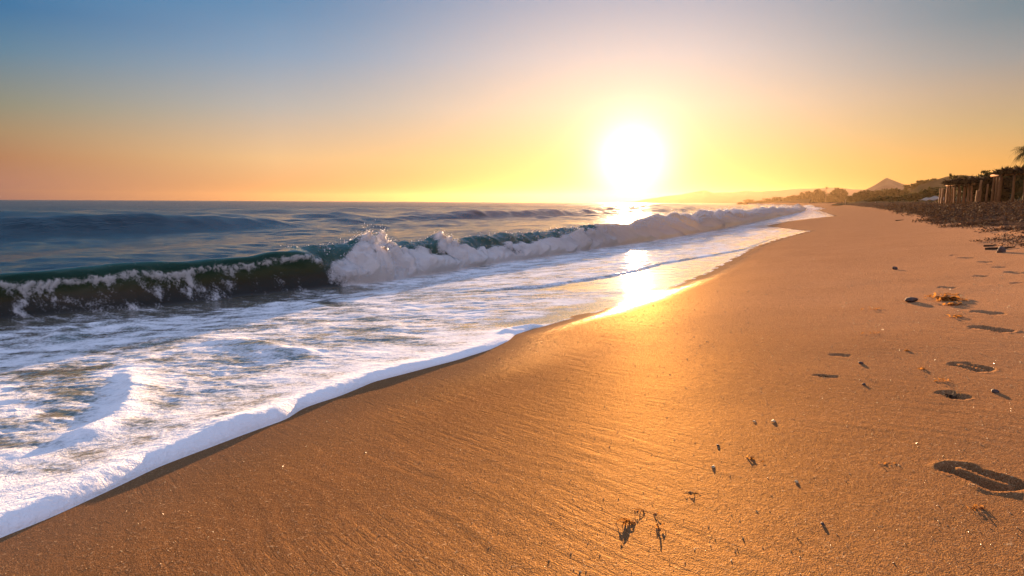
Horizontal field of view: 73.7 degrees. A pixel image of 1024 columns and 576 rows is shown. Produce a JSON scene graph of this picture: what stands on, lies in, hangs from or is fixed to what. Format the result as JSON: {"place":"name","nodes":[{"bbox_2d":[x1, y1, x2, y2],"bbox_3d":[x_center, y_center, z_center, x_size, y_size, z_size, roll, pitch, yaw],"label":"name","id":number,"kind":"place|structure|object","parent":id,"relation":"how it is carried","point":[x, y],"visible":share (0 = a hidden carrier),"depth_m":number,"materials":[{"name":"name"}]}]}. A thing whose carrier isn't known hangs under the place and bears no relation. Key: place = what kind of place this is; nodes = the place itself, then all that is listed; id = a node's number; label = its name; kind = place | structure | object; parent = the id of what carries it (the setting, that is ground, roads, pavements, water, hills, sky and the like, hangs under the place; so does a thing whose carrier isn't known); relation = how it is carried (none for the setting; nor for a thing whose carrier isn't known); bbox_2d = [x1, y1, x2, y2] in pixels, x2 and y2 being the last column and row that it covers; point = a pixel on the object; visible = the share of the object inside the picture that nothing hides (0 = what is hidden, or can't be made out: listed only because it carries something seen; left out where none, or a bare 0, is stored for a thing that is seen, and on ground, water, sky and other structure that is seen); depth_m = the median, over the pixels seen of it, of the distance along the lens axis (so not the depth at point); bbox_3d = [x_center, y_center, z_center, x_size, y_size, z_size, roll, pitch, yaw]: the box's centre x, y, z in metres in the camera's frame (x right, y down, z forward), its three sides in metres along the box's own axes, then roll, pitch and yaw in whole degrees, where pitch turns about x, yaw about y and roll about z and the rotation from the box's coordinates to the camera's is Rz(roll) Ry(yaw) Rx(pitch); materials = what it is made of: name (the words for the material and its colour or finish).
{"place":"outdoors","nodes":[
{"label":"outdoors","id":0,"kind":"place"},
{"bbox_2d":[0,200,762,271],"bbox_3d":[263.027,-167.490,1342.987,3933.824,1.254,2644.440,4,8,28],"label":"sea","id":1,"kind":"structure","parent":0,"point":[37,235],"depth_m":35.91,"materials":[{"name":"liquid"}]},
{"bbox_2d":[0,203,798,346],"bbox_3d":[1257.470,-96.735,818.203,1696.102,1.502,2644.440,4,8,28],"label":"breaking wave","id":2,"kind":"object","parent":1,"relation":"on","point":[35,306],"visible":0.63,"depth_m":10.87,"materials":[{"name":"liquid"}]},
{"bbox_2d":[285,205,799,281],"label":"sea spray","id":3,"kind":"object","parent":1,"relation":"on","point":[715,212],"visible":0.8,"depth_m":28.82,"materials":[{"name":"white liquid"}]},
{"bbox_2d":[0,204,832,537],"bbox_3d":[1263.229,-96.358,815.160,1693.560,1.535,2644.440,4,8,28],"label":"swash water","id":4,"kind":"structure","parent":0,"point":[84,416],"depth_m":5.06,"materials":[{"name":"white liquid"}]},
{"bbox_2d":[0,202,1023,575],"bbox_3d":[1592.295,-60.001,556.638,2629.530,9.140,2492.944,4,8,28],"label":"sand beach","id":5,"kind":"structure","parent":0,"point":[512,476],"depth_m":2.40,"materials":[{"name":"beige sand"}]},
{"bbox_2d":[616,518,636,524],"bbox_3d":[0.308,0.616,1.798,0.067,0.022,0.042,2,7,10],"label":"seaweed clump","id":6,"kind":"object","parent":5,"relation":"on","point":[627,520],"visible":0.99,"depth_m":1.79,"materials":[{"name":"brown plant"}]},
{"bbox_2d":[846,196,854,202],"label":"tree","id":7,"kind":"object","parent":5,"relation":"on","point":[850,198],"visible":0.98,"depth_m":298.97,"materials":[{"name":"green plant"}]},
{"bbox_2d":[852,192,860,201],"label":"tree","id":8,"kind":"object","parent":5,"relation":"on","point":[855,195],"visible":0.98,"depth_m":298.96,"materials":[{"name":"green plant"}]},
{"bbox_2d":[857,190,873,200],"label":"tree","id":9,"kind":"object","parent":5,"relation":"on","point":[866,194],"visible":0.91,"depth_m":297.99,"materials":[{"name":"green plant"}]},
{"bbox_2d":[864,198,885,201],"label":"dune bush","id":10,"kind":"object","parent":5,"relation":"on","point":[871,200],"visible":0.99,"depth_m":149.42,"materials":[{"name":"green plant"}]},
{"bbox_2d":[869,190,882,197],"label":"tree","id":11,"kind":"object","parent":5,"relation":"on","point":[876,193],"visible":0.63,"depth_m":298.43,"materials":[{"name":"green plant"}]},
{"bbox_2d":[879,188,892,196],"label":"tree","id":12,"kind":"object","parent":5,"relation":"on","point":[887,192],"visible":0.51,"depth_m":298.14,"materials":[{"name":"green plant"}]},
{"bbox_2d":[876,196,898,201],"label":"dune bush","id":13,"kind":"object","parent":5,"relation":"on","point":[887,198],"visible":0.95,"depth_m":149.10,"materials":[{"name":"green plant"}]},
{"bbox_2d":[891,187,901,196],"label":"tree","id":14,"kind":"object","parent":5,"relation":"on","point":[895,191],"visible":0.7,"depth_m":297.98,"materials":[{"name":"green plant"}]},
{"bbox_2d":[893,196,911,201],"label":"dune bush","id":15,"kind":"object","parent":5,"relation":"on","point":[901,198],"visible":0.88,"depth_m":148.82,"materials":[{"name":"green plant"}]},
{"bbox_2d":[905,297,917,301],"bbox_3d":[3.087,0.092,5.275,0.089,0.044,0.071,-3,8,-21],"label":"stone","id":16,"kind":"object","parent":5,"relation":"on","point":[911,299],"visible":1,"depth_m":5.25,"materials":[{"name":"grey stone"}]},
{"bbox_2d":[899,193,927,201],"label":"dune bush","id":17,"kind":"object","parent":5,"relation":"on","point":[915,197],"visible":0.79,"depth_m":149.15,"materials":[{"name":"green plant"}]},
{"bbox_2d":[917,189,934,201],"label":"dune bush","id":18,"kind":"object","parent":5,"relation":"on","point":[928,193],"visible":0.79,"depth_m":149.03,"materials":[{"name":"green plant"}]},
{"bbox_2d":[918,196,943,200],"bbox_3d":[39.400,-8.404,63.993,2.100,0.465,1.000,0,7,0],"label":"canvas sheet","id":19,"kind":"object","parent":5,"relation":"on","point":[934,198],"visible":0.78,"depth_m":63.67,"materials":[{"name":"fabric"}]},
{"bbox_2d":[928,186,939,201],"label":"dune bush","id":20,"kind":"object","parent":5,"relation":"on","point":[934,190],"visible":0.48,"depth_m":148.95,"materials":[{"name":"green plant"}]},
{"bbox_2d":[858,200,1023,247],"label":"dry seaweed","id":21,"kind":"object","parent":5,"relation":"on","point":[971,210],"visible":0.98,"depth_m":25.34,"materials":[{"name":"brown plant"}]},
{"bbox_2d":[940,188,943,203],"bbox_3d":[37.504,-7.971,59.505,0.217,1.454,0.393,4,8,28],"label":"wooden post","id":22,"kind":"object","parent":5,"relation":"on","point":[942,196],"visible":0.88,"depth_m":59.45,"materials":[{"name":"brown wood"}]},
{"bbox_2d":[924,293,965,301],"bbox_3d":[3.289,0.088,5.192,0.302,0.095,0.169,4,8,28],"label":"seaweed clump","id":23,"kind":"object","parent":5,"relation":"on","point":[947,298],"visible":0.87,"depth_m":5.16,"materials":[{"name":"brown plant"}]},
{"bbox_2d":[934,187,956,201],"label":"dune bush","id":24,"kind":"object","parent":5,"relation":"on","point":[944,191],"visible":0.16,"depth_m":149.35,"materials":[{"name":"green plant"}]},
{"bbox_2d":[945,186,948,203],"bbox_3d":[37.320,-7.925,58.511,0.263,1.607,0.399,4,8,28],"label":"wooden post","id":25,"kind":"object","parent":5,"relation":"on","point":[947,196],"visible":0.88,"depth_m":58.45,"materials":[{"name":"brown wood"}]},
{"bbox_2d":[948,187,950,204],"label":"wooden post","id":26,"kind":"object","parent":5,"relation":"on","point":[949,194],"visible":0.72,"depth_m":57.98,"materials":[{"name":"brown wood"}]},
{"bbox_2d":[943,391,958,397],"bbox_3d":[1.751,0.430,2.733,0.068,0.036,0.048,4,8,28],"label":"seaweed clump","id":27,"kind":"object","parent":5,"relation":"on","point":[950,395],"visible":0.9,"depth_m":2.73,"materials":[{"name":"black plant"}]},
{"bbox_2d":[953,187,955,203],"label":"wooden post","id":28,"kind":"object","parent":5,"relation":"on","point":[954,195],"visible":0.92,"depth_m":56.47,"materials":[{"name":"brown wood"}]},
{"bbox_2d":[942,301,971,305],"bbox_3d":[3.210,0.123,4.931,0.166,0.050,0.138,1,7,3],"label":"seaweed clump","id":29,"kind":"object","parent":5,"relation":"on","point":[953,303],"visible":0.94,"depth_m":4.91,"materials":[{"name":"brown plant"}]},
{"bbox_2d":[956,185,959,202],"bbox_3d":[36.629,-7.673,56.009,0.201,1.725,0.406,7,10,43],"label":"wooden post","id":30,"kind":"object","parent":5,"relation":"on","point":[957,201],"visible":0.81,"depth_m":55.97,"materials":[{"name":"brown wood"}]},
{"bbox_2d":[956,175,967,191],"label":"tree","id":31,"kind":"object","parent":5,"relation":"on","point":[962,176],"visible":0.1,"depth_m":119.73,"materials":[{"name":"green plant"}]},
{"bbox_2d":[962,186,965,203],"bbox_3d":[36.458,-7.609,55.023,0.454,1.827,0.226,-6,10,-41],"label":"wooden post","id":32,"kind":"object","parent":5,"relation":"on","point":[964,195],"visible":0.73,"depth_m":54.94,"materials":[{"name":"brown wood"}]},
{"bbox_2d":[966,185,970,202],"bbox_3d":[36.117,-7.418,54.018,0.232,1.709,0.421,6,9,37],"label":"wooden post","id":33,"kind":"object","parent":5,"relation":"on","point":[968,194],"visible":0.72,"depth_m":53.95,"materials":[{"name":"brown wood"}]},
{"bbox_2d":[970,185,972,200],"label":"wooden post","id":34,"kind":"object","parent":5,"relation":"on","point":[971,194],"visible":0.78,"depth_m":53.46,"materials":[{"name":"brown wood"}]},
{"bbox_2d":[966,504,984,509],"bbox_3d":[1.157,0.550,1.695,0.045,0.020,0.034,0,7,-5],"label":"seaweed clump","id":35,"kind":"object","parent":5,"relation":"on","point":[979,506],"visible":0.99,"depth_m":1.70,"materials":[{"name":"brown plant"}]},
{"bbox_2d":[939,175,1012,201],"bbox_3d":[37.492,-7.870,55.364,3.700,2.778,6.238,2,7,11],"label":"brushwood canopy","id":36,"kind":"object","parent":5,"relation":"on","point":[975,183],"visible":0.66,"depth_m":53.74,"materials":[{"name":"brown wood"}]},
{"bbox_2d":[975,190,979,201],"bbox_3d":[35.454,-6.868,52.013,0.266,1.158,0.297,-1,7,-11],"label":"wooden post","id":37,"kind":"object","parent":5,"relation":"on","point":[977,196],"visible":0.75,"depth_m":51.94,"materials":[{"name":"brown wood"}]},
{"bbox_2d":[978,180,982,201],"bbox_3d":[35.653,-7.261,52.009,0.209,1.908,0.405,6,9,38],"label":"wooden post","id":38,"kind":"object","parent":5,"relation":"on","point":[980,188],"visible":0.81,"depth_m":51.95,"materials":[{"name":"brown wood"}]},
{"bbox_2d":[981,170,991,177],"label":"plant","id":39,"kind":"object","parent":5,"relation":"on","point":[987,173],"visible":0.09,"depth_m":79.44,"materials":[{"name":"green plant"}]},
{"bbox_2d":[985,184,988,201],"bbox_3d":[35.471,-6.978,51.021,0.149,1.590,0.329,6,9,40],"label":"wooden post","id":40,"kind":"object","parent":5,"relation":"on","point":[986,195],"visible":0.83,"depth_m":50.97,"materials":[{"name":"brown wood"}]},
{"bbox_2d":[985,246,1014,249],"bbox_3d":[6.684,-0.544,9.352,0.052,0.073,0.345,-6,10,-41],"label":"twig","id":41,"kind":"object","parent":5,"relation":"on","point":[990,248],"visible":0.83,"depth_m":9.38,"materials":[{"name":"brown wood"}]},
{"bbox_2d":[996,246,1005,252],"bbox_3d":[6.321,-0.484,8.817,0.120,0.106,0.095,-3,8,-25],"label":"stone","id":42,"kind":"object","parent":5,"relation":"on","point":[1001,249],"visible":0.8,"depth_m":8.78,"materials":[{"name":"grey stone"}]},
{"bbox_2d":[990,165,1023,202],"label":"beach hut","id":43,"kind":"object","parent":5,"relation":"on","point":[1015,171],"visible":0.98,"depth_m":48.79,"materials":[{"name":"brown wood"}]},
{"bbox_2d":[1008,176,1023,200],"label":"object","id":44,"kind":"object","parent":5,"relation":"on","point":[1018,187],"visible":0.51,"depth_m":79.31,"materials":[{"name":"green plant"}]},
{"bbox_2d":[1008,146,1023,197],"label":"palm tree","id":45,"kind":"object","parent":5,"relation":"on","point":[1019,155],"visible":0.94,"depth_m":61.70,"materials":[{"name":"green plant"}]},
{"bbox_2d":[0,0,1023,202],"label":"sky","id":46,"kind":"structure","parent":0,"point":[616,101],"materials":[{"name":"orange"}]},
{"bbox_2d":[617,188,862,202],"bbox_3d":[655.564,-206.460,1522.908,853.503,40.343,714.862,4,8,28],"label":"mountains","id":47,"kind":"structure","parent":0,"point":[703,196],"depth_m":1433.26,"materials":[{"name":"yellow stone"}]},
{"bbox_2d":[738,195,864,204],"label":"headland","id":48,"kind":"structure","parent":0,"point":[797,201],"depth_m":532.08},
{"bbox_2d":[743,199,754,202],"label":"headland bush","id":49,"kind":"object","parent":48,"relation":"on","point":[748,201],"visible":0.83,"depth_m":537.77,"materials":[{"name":"green plant"}]},
{"bbox_2d":[762,198,773,201],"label":"headland bush","id":50,"kind":"object","parent":48,"relation":"on","point":[767,200],"visible":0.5,"depth_m":537.73,"materials":[{"name":"green plant"}]},
{"bbox_2d":[772,197,783,200],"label":"headland bush","id":51,"kind":"object","parent":48,"relation":"on","point":[777,198],"visible":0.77,"depth_m":538.48,"materials":[{"name":"green plant"}]},
{"bbox_2d":[782,196,794,200],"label":"headland bush","id":52,"kind":"object","parent":48,"relation":"on","point":[791,198],"visible":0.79,"depth_m":537.56,"materials":[{"name":"green plant"}]},
{"bbox_2d":[791,195,802,199],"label":"headland bush","id":53,"kind":"object","parent":48,"relation":"on","point":[797,197],"visible":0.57,"depth_m":536.99,"materials":[{"name":"green plant"}]},
{"bbox_2d":[799,191,809,198],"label":"headland bush","id":54,"kind":"object","parent":48,"relation":"on","point":[803,195],"visible":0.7,"depth_m":537.94,"materials":[{"name":"green plant"}]},
{"bbox_2d":[810,189,819,201],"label":"headland tree","id":55,"kind":"object","parent":48,"relation":"on","point":[815,196],"visible":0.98,"depth_m":518.09,"materials":[{"name":"green plant"}]},
{"bbox_2d":[817,189,822,201],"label":"headland tree","id":56,"kind":"object","parent":48,"relation":"on","point":[820,195],"visible":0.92,"depth_m":517.43,"materials":[{"name":"green plant"}]},
{"bbox_2d":[818,190,826,201],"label":"headland tree","id":57,"kind":"object","parent":48,"relation":"on","point":[824,195],"visible":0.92,"depth_m":518.00,"materials":[{"name":"green plant"}]},
{"bbox_2d":[826,192,833,201],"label":"headland tree","id":58,"kind":"object","parent":48,"relation":"on","point":[829,197],"visible":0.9,"depth_m":518.14,"materials":[{"name":"green plant"}]},
{"bbox_2d":[832,187,843,201],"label":"headland tree","id":59,"kind":"object","parent":48,"relation":"on","point":[837,190],"visible":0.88,"depth_m":516.62,"materials":[{"name":"green plant"}]},
{"bbox_2d":[839,189,847,201],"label":"headland tree","id":60,"kind":"object","parent":48,"relation":"on","point":[845,194],"visible":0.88,"depth_m":517.17,"materials":[{"name":"green plant"}]},
{"bbox_2d":[865,178,911,190],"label":"cone hill","id":61,"kind":"structure","parent":0,"point":[887,183],"depth_m":671.12,"materials":[{"name":"brown stone"}]},
{"bbox_2d":[832,193,1021,204],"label":"dune ridge","id":62,"kind":"structure","parent":0,"point":[1020,199],"depth_m":172.76,"materials":[{"name":"brown sand"}]},
{"bbox_2d":[912,175,975,192],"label":"scrub hill","id":63,"kind":"structure","parent":0,"point":[931,184],"depth_m":314.04,"materials":[{"name":"plant"}]},
{"bbox_2d":[898,189,910,195],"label":"tree","id":64,"kind":"object","parent":63,"relation":"on","point":[903,192],"visible":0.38,"depth_m":297.87,"materials":[{"name":"green plant"}]},
{"bbox_2d":[903,185,911,189],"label":"ridge tree","id":65,"kind":"object","parent":63,"relation":"on","point":[907,187],"visible":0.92,"depth_m":323.97,"materials":[{"name":"green plant"}]},
{"bbox_2d":[909,183,917,189],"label":"ridge tree","id":66,"kind":"object","parent":63,"relation":"on","point":[913,186],"visible":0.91,"depth_m":324.23,"materials":[{"name":"green plant"}]},
{"bbox_2d":[916,180,924,184],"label":"ridge tree","id":67,"kind":"object","parent":63,"relation":"on","point":[919,182],"visible":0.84,"depth_m":324.15,"materials":[{"name":"green plant"}]},
{"bbox_2d":[961,186,970,199],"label":"wooden post","id":68,"kind":"object","parent":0,"point":[962,192],"visible":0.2,"depth_m":79.91,"materials":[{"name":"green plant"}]}
]}

